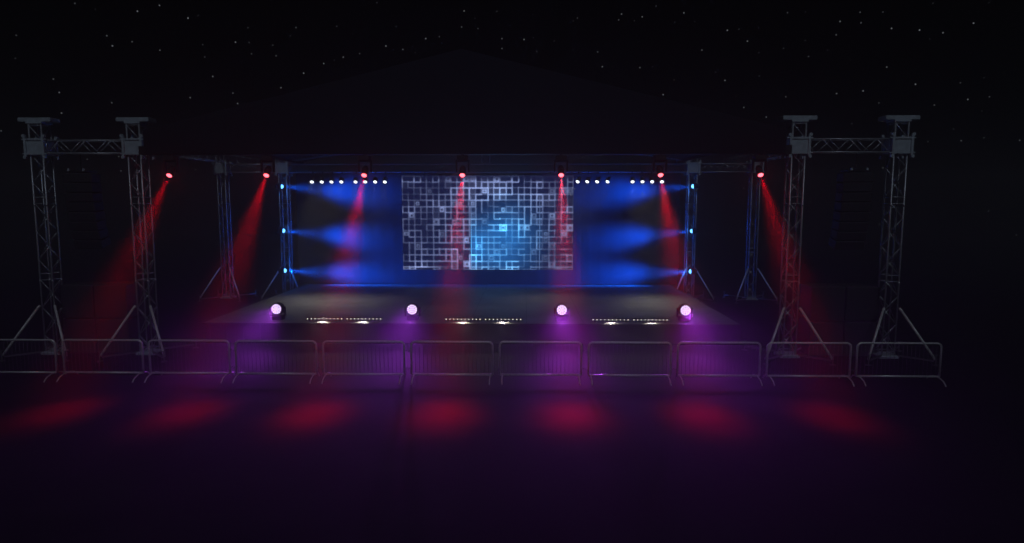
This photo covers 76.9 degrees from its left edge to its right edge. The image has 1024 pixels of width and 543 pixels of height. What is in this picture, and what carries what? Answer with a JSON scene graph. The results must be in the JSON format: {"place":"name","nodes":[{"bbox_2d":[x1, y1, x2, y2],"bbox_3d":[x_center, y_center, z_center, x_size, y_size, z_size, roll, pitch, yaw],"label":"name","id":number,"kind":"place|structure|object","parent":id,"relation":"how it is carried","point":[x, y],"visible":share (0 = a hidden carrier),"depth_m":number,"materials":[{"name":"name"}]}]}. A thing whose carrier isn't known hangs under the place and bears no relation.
{"place":"outdoors","nodes":[
{"label":"outdoors","id":0,"kind":"place"},
{"bbox_2d":[198,155,256,301],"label":"truss tower","id":1,"kind":"structure","parent":0,"point":[219,169],"depth_m":33.13,"materials":[{"name":"metal"}]},
{"bbox_2d":[177,155,260,167],"bbox_3d":[-14.772,-5.821,33.166,0.548,0.498,8.223,0,6,1],"label":"side truss","id":2,"kind":"object","parent":1,"relation":"attached to","point":[222,161],"visible":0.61,"depth_m":33.11,"materials":[{"name":"metal"}]},
{"bbox_2d":[259,160,297,301],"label":"truss tower","id":3,"kind":"structure","parent":0,"point":[281,168],"depth_m":33.06,"materials":[{"name":"metal"}]},
{"bbox_2d":[227,164,273,172],"bbox_3d":[-13.208,-5.259,32.893,2.523,0.448,0.408,0,6,1],"label":"cross truss","id":4,"kind":"object","parent":3,"relation":"attached to","point":[247,168],"visible":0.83,"depth_m":32.72,"materials":[{"name":"metal"}]},
{"bbox_2d":[275,183,287,189],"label":"side light","id":5,"kind":"object","parent":3,"relation":"attached to","point":[279,186],"visible":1,"depth_m":32.33,"materials":[{"name":"black paint"}]},
{"bbox_2d":[277,227,289,233],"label":"side light","id":6,"kind":"object","parent":3,"relation":"attached to","point":[280,230],"visible":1,"depth_m":32.57,"materials":[{"name":"black paint"}]},
{"bbox_2d":[278,267,288,273],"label":"side light","id":7,"kind":"object","parent":3,"relation":"attached to","point":[282,270],"visible":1,"depth_m":32.77,"materials":[{"name":"black paint"}]},
{"bbox_2d":[283,155,337,161],"bbox_3d":[-6.585,-6.369,32.646,10.072,1.645,0.408,0,6,1],"label":"roof rafter","id":8,"kind":"object","parent":3,"relation":"attached to","point":[307,158],"visible":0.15,"depth_m":32.62,"materials":[{"name":"metal"}]},
{"bbox_2d":[288,163,686,172],"bbox_3d":[-1.280,-5.234,32.662,20.103,0.448,0.408,0,6,1],"label":"truss","id":9,"kind":"object","parent":3,"relation":"attached to","point":[576,164],"visible":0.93,"depth_m":32.62,"materials":[{"name":"metal"}]},
{"bbox_2d":[309,172,314,183],"bbox_3d":[-10.087,-4.722,32.529,0.277,0.631,0.380,0,6,1],"label":"par can","id":10,"kind":"object","parent":9,"relation":"hanging from","point":[312,179],"visible":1,"depth_m":32.49,"materials":[{"name":"black paint"}]},
{"bbox_2d":[319,172,324,183],"bbox_3d":[-9.587,-4.721,32.520,0.277,0.631,0.380,0,6,1],"label":"par can","id":11,"kind":"object","parent":9,"relation":"hanging from","point":[321,179],"visible":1,"depth_m":32.50,"materials":[{"name":"black paint"}]},
{"bbox_2d":[329,172,334,183],"bbox_3d":[-9.098,-4.720,32.510,0.277,0.631,0.380,0,6,1],"label":"par can","id":12,"kind":"object","parent":9,"relation":"hanging from","point":[331,180],"visible":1,"depth_m":32.50,"materials":[{"name":"black paint"}]},
{"bbox_2d":[339,172,343,183],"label":"par can","id":13,"kind":"object","parent":9,"relation":"hanging from","point":[341,180],"visible":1,"depth_m":32.47,"materials":[{"name":"black paint"}]},
{"bbox_2d":[353,172,358,183],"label":"par can","id":14,"kind":"object","parent":9,"relation":"hanging from","point":[355,180],"visible":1,"depth_m":32.48,"materials":[{"name":"black paint"}]},
{"bbox_2d":[363,174,367,183],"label":"par can","id":15,"kind":"object","parent":9,"relation":"hanging from","point":[365,180],"visible":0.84,"depth_m":32.42,"materials":[{"name":"black paint"}]},
{"bbox_2d":[373,172,377,183],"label":"par can","id":16,"kind":"object","parent":9,"relation":"hanging from","point":[375,179],"visible":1,"depth_m":32.44,"materials":[{"name":"black paint"}]},
{"bbox_2d":[382,172,387,183],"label":"par can","id":17,"kind":"object","parent":9,"relation":"hanging from","point":[385,179],"visible":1,"depth_m":32.47,"materials":[{"name":"black paint"}]},
{"bbox_2d":[401,171,573,269],"bbox_3d":[-1.248,-2.598,33.071,8.770,5.040,0.160,0,6,1],"label":"video screen","id":18,"kind":"object","parent":9,"relation":"hanging from","point":[489,222],"visible":1,"depth_m":33.00,"materials":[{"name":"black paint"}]},
{"bbox_2d":[575,171,580,183],"bbox_3d":[3.317,-4.697,32.281,0.266,0.628,0.389,4,7,30],"label":"par can","id":19,"kind":"object","parent":9,"relation":"hanging from","point":[577,180],"visible":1,"depth_m":32.24,"materials":[{"name":"black paint"}]},
{"bbox_2d":[585,171,590,183],"bbox_3d":[3.797,-4.696,32.272,0.266,0.628,0.389,4,7,30],"label":"par can","id":20,"kind":"object","parent":9,"relation":"hanging from","point":[587,180],"visible":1,"depth_m":32.22,"materials":[{"name":"black paint"}]},
{"bbox_2d":[595,171,600,183],"bbox_3d":[4.286,-4.695,32.262,0.266,0.628,0.389,4,7,30],"label":"par can","id":21,"kind":"object","parent":9,"relation":"hanging from","point":[598,179],"visible":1,"depth_m":32.23,"materials":[{"name":"black paint"}]},
{"bbox_2d":[605,171,610,183],"bbox_3d":[4.807,-4.694,32.252,0.266,0.628,0.389,4,7,30],"label":"par can","id":22,"kind":"object","parent":9,"relation":"hanging from","point":[607,180],"visible":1,"depth_m":32.22,"materials":[{"name":"black paint"}]},
{"bbox_2d":[630,171,634,183],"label":"par can","id":23,"kind":"object","parent":9,"relation":"hanging from","point":[632,179],"visible":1,"depth_m":32.17,"materials":[{"name":"black paint"}]},
{"bbox_2d":[640,171,644,183],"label":"par can","id":24,"kind":"object","parent":9,"relation":"hanging from","point":[642,179],"visible":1,"depth_m":32.17,"materials":[{"name":"black paint"}]},
{"bbox_2d":[649,171,654,183],"bbox_3d":[6.997,-4.687,32.199,0.274,0.631,0.380,0,6,1],"label":"par can","id":25,"kind":"object","parent":9,"relation":"hanging from","point":[651,178],"visible":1,"depth_m":32.18,"materials":[{"name":"black paint"}]},
{"bbox_2d":[659,177,664,183],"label":"par can","id":26,"kind":"object","parent":9,"relation":"hanging from","point":[662,181],"visible":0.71,"depth_m":32.13,"materials":[{"name":"black paint"}]},
{"bbox_2d":[296,174,680,283],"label":"backdrop","id":27,"kind":"structure","parent":0,"point":[625,231],"depth_m":33.44,"materials":[{"name":"fabric"}]},
{"bbox_2d":[0,255,1023,542],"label":"plaza","id":28,"kind":"structure","parent":0,"point":[98,457],"depth_m":13.93,"materials":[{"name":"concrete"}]},
{"bbox_2d":[0,339,65,382],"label":"crowd barrier","id":29,"kind":"object","parent":28,"relation":"on","point":[56,362],"visible":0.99,"depth_m":18.19,"materials":[{"name":"metal"}]},
{"bbox_2d":[0,118,69,361],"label":"truss tower","id":30,"kind":"structure","parent":28,"relation":"on","point":[36,146],"depth_m":20.69,"materials":[{"name":"metal"}]},
{"bbox_2d":[46,140,121,154],"bbox_3d":[-13.450,-3.955,20.534,2.523,0.448,0.408,0,6,1],"label":"cross truss","id":31,"kind":"object","parent":30,"relation":"attached to","point":[88,153],"visible":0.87,"depth_m":20.37,"materials":[{"name":"metal"}]},
{"bbox_2d":[63,154,110,248],"bbox_3d":[-13.767,-2.249,20.866,0.920,3.023,0.821,0,6,1],"label":"line array","id":32,"kind":"object","parent":31,"relation":"hanging from","point":[85,207],"visible":1,"depth_m":20.64,"materials":[{"name":"black paint"}]},
{"bbox_2d":[62,318,99,352],"bbox_3d":[-14.318,2.092,21.786,1.094,1.120,0.912,0,6,1],"label":"subwoofer","id":33,"kind":"object","parent":28,"relation":"on","point":[79,328],"visible":0.53,"depth_m":21.33,"materials":[{"name":"paint"}]},
{"bbox_2d":[56,339,149,382],"bbox_3d":[-11.536,2.467,18.196,2.455,1.138,0.872,0,6,2],"label":"crowd barrier","id":34,"kind":"object","parent":28,"relation":"on","point":[84,371],"visible":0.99,"depth_m":18.18,"materials":[{"name":"metal"}]},
{"bbox_2d":[96,315,144,352],"bbox_3d":[-13.199,2.094,21.765,1.094,1.120,0.912,0,6,1],"label":"subwoofer","id":35,"kind":"object","parent":28,"relation":"on","point":[106,328],"visible":0.68,"depth_m":21.33,"materials":[{"name":"paint"}]},
{"bbox_2d":[93,282,142,318],"bbox_3d":[-13.199,0.951,21.644,1.094,1.120,0.912,0,6,1],"label":"subwoofer","id":36,"kind":"object","parent":35,"relation":"on","point":[114,300],"visible":0.89,"depth_m":21.21,"materials":[{"name":"paint"}]},
{"bbox_2d":[97,117,198,362],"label":"truss tower","id":37,"kind":"structure","parent":28,"relation":"on","point":[130,146],"depth_m":20.66,"materials":[{"name":"metal"}]},
{"bbox_2d":[138,49,791,163],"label":"stage roof","id":38,"kind":"structure","parent":37,"relation":"on","point":[460,102],"depth_m":19.62,"materials":[{"name":"black fabric"}]},
{"bbox_2d":[163,155,178,176],"bbox_3d":[-10.660,-3.289,20.156,0.425,0.696,0.384,0,6,1],"label":"moving head light","id":39,"kind":"object","parent":38,"relation":"hanging from","point":[171,169],"visible":1,"depth_m":20.10,"materials":[{"name":"black paint"}]},
{"bbox_2d":[260,155,274,176],"bbox_3d":[-7.617,-3.283,20.097,0.425,0.696,0.384,0,6,1],"label":"moving head light","id":40,"kind":"object","parent":38,"relation":"hanging from","point":[268,168],"visible":1,"depth_m":20.03,"materials":[{"name":"black paint"}]},
{"bbox_2d":[358,154,371,176],"bbox_3d":[-4.573,-3.276,20.038,0.425,0.696,0.384,0,6,1],"label":"moving head light","id":41,"kind":"object","parent":38,"relation":"hanging from","point":[364,158],"visible":1,"depth_m":19.94,"materials":[{"name":"black paint"}]},
{"bbox_2d":[456,154,469,176],"bbox_3d":[-1.530,-3.270,19.979,0.425,0.696,0.384,0,6,1],"label":"moving head light","id":42,"kind":"object","parent":38,"relation":"hanging from","point":[462,158],"visible":1,"depth_m":19.90,"materials":[{"name":"black paint"}]},
{"bbox_2d":[554,154,567,176],"bbox_3d":[1.513,-3.264,19.920,0.425,0.696,0.384,0,6,1],"label":"moving head light","id":43,"kind":"object","parent":38,"relation":"hanging from","point":[560,158],"visible":1,"depth_m":19.85,"materials":[{"name":"black paint"}]},
{"bbox_2d":[653,154,666,176],"bbox_3d":[4.557,-3.258,19.861,0.425,0.696,0.384,0,6,1],"label":"moving head light","id":44,"kind":"object","parent":38,"relation":"hanging from","point":[659,158],"visible":1,"depth_m":19.80,"materials":[{"name":"black paint"}]},
{"bbox_2d":[752,154,766,176],"bbox_3d":[7.600,-3.251,19.802,0.425,0.696,0.384,0,6,1],"label":"moving head light","id":45,"kind":"object","parent":38,"relation":"hanging from","point":[759,158],"visible":1,"depth_m":19.75,"materials":[{"name":"black paint"}]},
{"bbox_2d":[144,339,234,382],"bbox_3d":[-9.070,2.473,18.142,2.455,1.138,0.872,0,6,1],"label":"crowd barrier","id":46,"kind":"object","parent":28,"relation":"on","point":[180,340],"visible":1,"depth_m":18.12,"materials":[{"name":"metal"}]},
{"bbox_2d":[232,340,319,383],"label":"crowd barrier","id":47,"kind":"object","parent":28,"relation":"on","point":[260,372],"visible":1,"depth_m":18.05,"materials":[{"name":"metal"}]},
{"bbox_2d":[320,340,407,384],"bbox_3d":[-4.140,2.486,18.016,2.455,1.138,0.872,0,6,1],"label":"crowd barrier","id":48,"kind":"object","parent":28,"relation":"on","point":[375,342],"visible":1,"depth_m":17.99,"materials":[{"name":"metal"}]},
{"bbox_2d":[408,341,495,384],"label":"crowd barrier","id":49,"kind":"object","parent":28,"relation":"on","point":[452,374],"visible":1,"depth_m":17.95,"materials":[{"name":"metal"}]},
{"bbox_2d":[203,284,740,344],"bbox_3d":[-1.358,1.628,28.093,18.950,0.750,10.930,0,6,1],"label":"stage","id":50,"kind":"object","parent":28,"relation":"on","point":[532,306],"visible":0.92,"depth_m":24.26,"materials":[{"name":"grey wood"}]},
{"bbox_2d":[269,302,285,319],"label":"wash light","id":51,"kind":"object","parent":50,"relation":"on","point":[277,309],"visible":1,"depth_m":23.28,"materials":[{"name":"black paint"}]},
{"bbox_2d":[306,317,343,320],"bbox_3d":[-6.724,1.708,23.192,1.350,0.116,0.140,0,6,1],"label":"led bar","id":52,"kind":"object","parent":50,"relation":"on","point":[324,318],"visible":1,"depth_m":23.15,"materials":[{"name":"black paint"}]},
{"bbox_2d":[346,317,382,320],"bbox_3d":[-5.309,1.711,23.165,1.320,0.116,0.140,0,6,1],"label":"led bar","id":53,"kind":"object","parent":50,"relation":"on","point":[364,318],"visible":1,"depth_m":23.12,"materials":[{"name":"black paint"}]},
{"bbox_2d":[405,303,420,320],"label":"wash light","id":54,"kind":"object","parent":50,"relation":"on","point":[412,310],"visible":1,"depth_m":23.18,"materials":[{"name":"black paint"}]},
{"bbox_2d":[445,318,481,320],"bbox_3d":[-1.745,1.718,23.096,1.330,0.116,0.140,0,6,1],"label":"led bar","id":55,"kind":"object","parent":50,"relation":"on","point":[448,319],"visible":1,"depth_m":23.05,"materials":[{"name":"black paint"}]},
{"bbox_2d":[484,318,521,321],"bbox_3d":[-0.315,1.721,23.068,1.370,0.116,0.140,0,6,1],"label":"led bar","id":56,"kind":"object","parent":50,"relation":"on","point":[509,319],"visible":1,"depth_m":23.02,"materials":[{"name":"black paint"}]},
{"bbox_2d":[554,303,569,320],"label":"wash light","id":57,"kind":"object","parent":50,"relation":"on","point":[561,309],"visible":1,"depth_m":23.07,"materials":[{"name":"black paint"}]},
{"bbox_2d":[591,318,629,321],"bbox_3d":[3.509,1.729,22.994,1.360,0.116,0.140,0,6,1],"label":"led bar","id":58,"kind":"object","parent":50,"relation":"on","point":[610,319],"visible":1,"depth_m":22.95,"materials":[{"name":"black paint"}]},
{"bbox_2d":[632,318,668,321],"bbox_3d":[4.924,1.732,22.967,1.290,0.116,0.140,0,6,1],"label":"led bar","id":59,"kind":"object","parent":50,"relation":"on","point":[650,319],"visible":1,"depth_m":22.93,"materials":[{"name":"black paint"}]},
{"bbox_2d":[676,303,692,321],"bbox_3d":[6.183,1.460,23.122,0.560,0.626,0.337,0,6,1],"label":"wash light","id":60,"kind":"object","parent":50,"relation":"on","point":[684,310],"visible":1,"depth_m":22.99,"materials":[{"name":"black paint"}]},
{"bbox_2d":[496,341,584,384],"bbox_3d":[0.791,2.494,17.944,2.455,1.138,0.872,0,6,1],"label":"crowd barrier","id":61,"kind":"object","parent":28,"relation":"on","point":[544,374],"visible":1,"depth_m":17.92,"materials":[{"name":"metal"}]},
{"bbox_2d":[585,341,673,385],"bbox_3d":[3.257,2.500,17.878,2.455,1.138,0.872,0,6,1],"label":"crowd barrier","id":62,"kind":"object","parent":28,"relation":"on","point":[633,374],"visible":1,"depth_m":17.86,"materials":[{"name":"metal"}]},
{"bbox_2d":[674,341,762,385],"bbox_3d":[5.723,2.502,17.861,2.455,1.138,0.872,0,6,1],"label":"crowd barrier","id":63,"kind":"object","parent":28,"relation":"on","point":[712,375],"visible":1,"depth_m":17.85,"materials":[{"name":"metal"}]},
{"bbox_2d":[742,116,835,365],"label":"truss tower","id":64,"kind":"structure","parent":28,"relation":"on","point":[801,145],"depth_m":20.26,"materials":[{"name":"metal"}]},
{"bbox_2d":[763,342,854,386],"bbox_3d":[8.188,2.508,17.810,2.455,1.138,0.872,0,6,1],"label":"crowd barrier","id":65,"kind":"object","parent":28,"relation":"on","point":[820,375],"visible":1,"depth_m":17.79,"materials":[{"name":"metal"}]},
{"bbox_2d":[797,317,843,355],"bbox_3d":[10.177,2.142,21.312,1.094,1.120,0.912,0,6,1],"label":"subwoofer","id":66,"kind":"object","parent":28,"relation":"on","point":[829,331],"visible":0.82,"depth_m":20.88,"materials":[{"name":"paint"}]},
{"bbox_2d":[850,342,946,386],"bbox_3d":[10.654,2.510,17.786,2.455,1.138,0.872,0,6,2],"label":"crowd barrier","id":67,"kind":"object","parent":28,"relation":"on","point":[901,375],"visible":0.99,"depth_m":17.77,"materials":[{"name":"metal"}]},
{"bbox_2d":[865,115,938,365],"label":"truss tower","id":68,"kind":"structure","parent":28,"relation":"on","point":[901,145],"depth_m":20.18,"materials":[{"name":"metal"}]},
{"bbox_2d":[811,138,890,153],"bbox_3d":[10.405,-3.906,20.072,2.523,0.448,0.408,0,6,1],"label":"cross truss","id":69,"kind":"object","parent":68,"relation":"attached to","point":[851,140],"visible":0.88,"depth_m":19.89,"materials":[{"name":"metal"}]},
{"bbox_2d":[829,153,873,249],"bbox_3d":[10.728,-2.199,20.392,0.920,3.023,0.821,0,6,1],"label":"line array","id":70,"kind":"object","parent":69,"relation":"hanging from","point":[852,206],"visible":1,"depth_m":20.15,"materials":[{"name":"black paint"}]},
{"bbox_3d":[11.297,2.144,21.291,1.094,1.120,0.912,0,6,1],"label":"subwoofer","id":71,"kind":"object","parent":28,"relation":"on","visible":0},
{"bbox_2d":[835,283,880,320],"bbox_3d":[11.297,1.001,21.170,1.094,1.120,0.912,0,6,1],"label":"subwoofer","id":72,"kind":"object","parent":71,"relation":"on","point":[862,301],"visible":0.78,"depth_m":20.73,"materials":[{"name":"paint"}]},
{"bbox_2d":[0,233,1023,291],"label":"ground","id":73,"kind":"structure","parent":0,"point":[997,264],"depth_m":66.14,"materials":[{"name":"black plant"}]},
{"bbox_2d":[0,0,1023,242],"label":"sky","id":74,"kind":"structure","parent":0,"point":[956,65],"materials":[{"name":"black"}]},
{"bbox_2d":[677,158,715,302],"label":"truss tower","id":75,"kind":"structure","parent":0,"point":[691,167],"depth_m":32.65,"materials":[{"name":"metal"}]},
{"bbox_2d":[640,155,692,161],"bbox_3d":[4.024,-6.347,32.441,10.072,1.645,0.408,0,6,1],"label":"roof rafter","id":76,"kind":"object","parent":75,"relation":"attached to","point":[671,158],"visible":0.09,"depth_m":32.25,"materials":[{"name":"metal"}]},
{"bbox_2d":[687,268,696,273],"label":"side light","id":77,"kind":"object","parent":75,"relation":"attached to","point":[692,271],"visible":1,"depth_m":32.37,"materials":[{"name":"black paint"}]},
{"bbox_2d":[686,228,697,233],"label":"side light","id":78,"kind":"object","parent":75,"relation":"attached to","point":[694,230],"visible":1,"depth_m":32.15,"materials":[{"name":"black paint"}]},
{"bbox_2d":[687,183,699,189],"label":"side light","id":79,"kind":"object","parent":75,"relation":"attached to","point":[695,186],"visible":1,"depth_m":31.93,"materials":[{"name":"black paint"}]},
{"bbox_2d":[700,163,749,172],"bbox_3d":[10.647,-5.210,32.431,2.523,0.448,0.408,0,6,1],"label":"cross truss","id":80,"kind":"object","parent":75,"relation":"attached to","point":[726,164],"visible":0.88,"depth_m":32.27,"materials":[{"name":"metal"}]},
{"bbox_2d":[723,154,778,303],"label":"truss tower","id":81,"kind":"structure","parent":0,"point":[751,173],"depth_m":32.65,"materials":[{"name":"metal"}]},
{"bbox_2d":[723,154,785,166],"bbox_3d":[12.223,-5.766,32.644,0.548,0.498,8.223,0,6,1],"label":"side truss","id":82,"kind":"object","parent":81,"relation":"attached to","point":[738,156],"visible":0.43,"depth_m":34.44,"materials":[{"name":"metal"}]}
]}

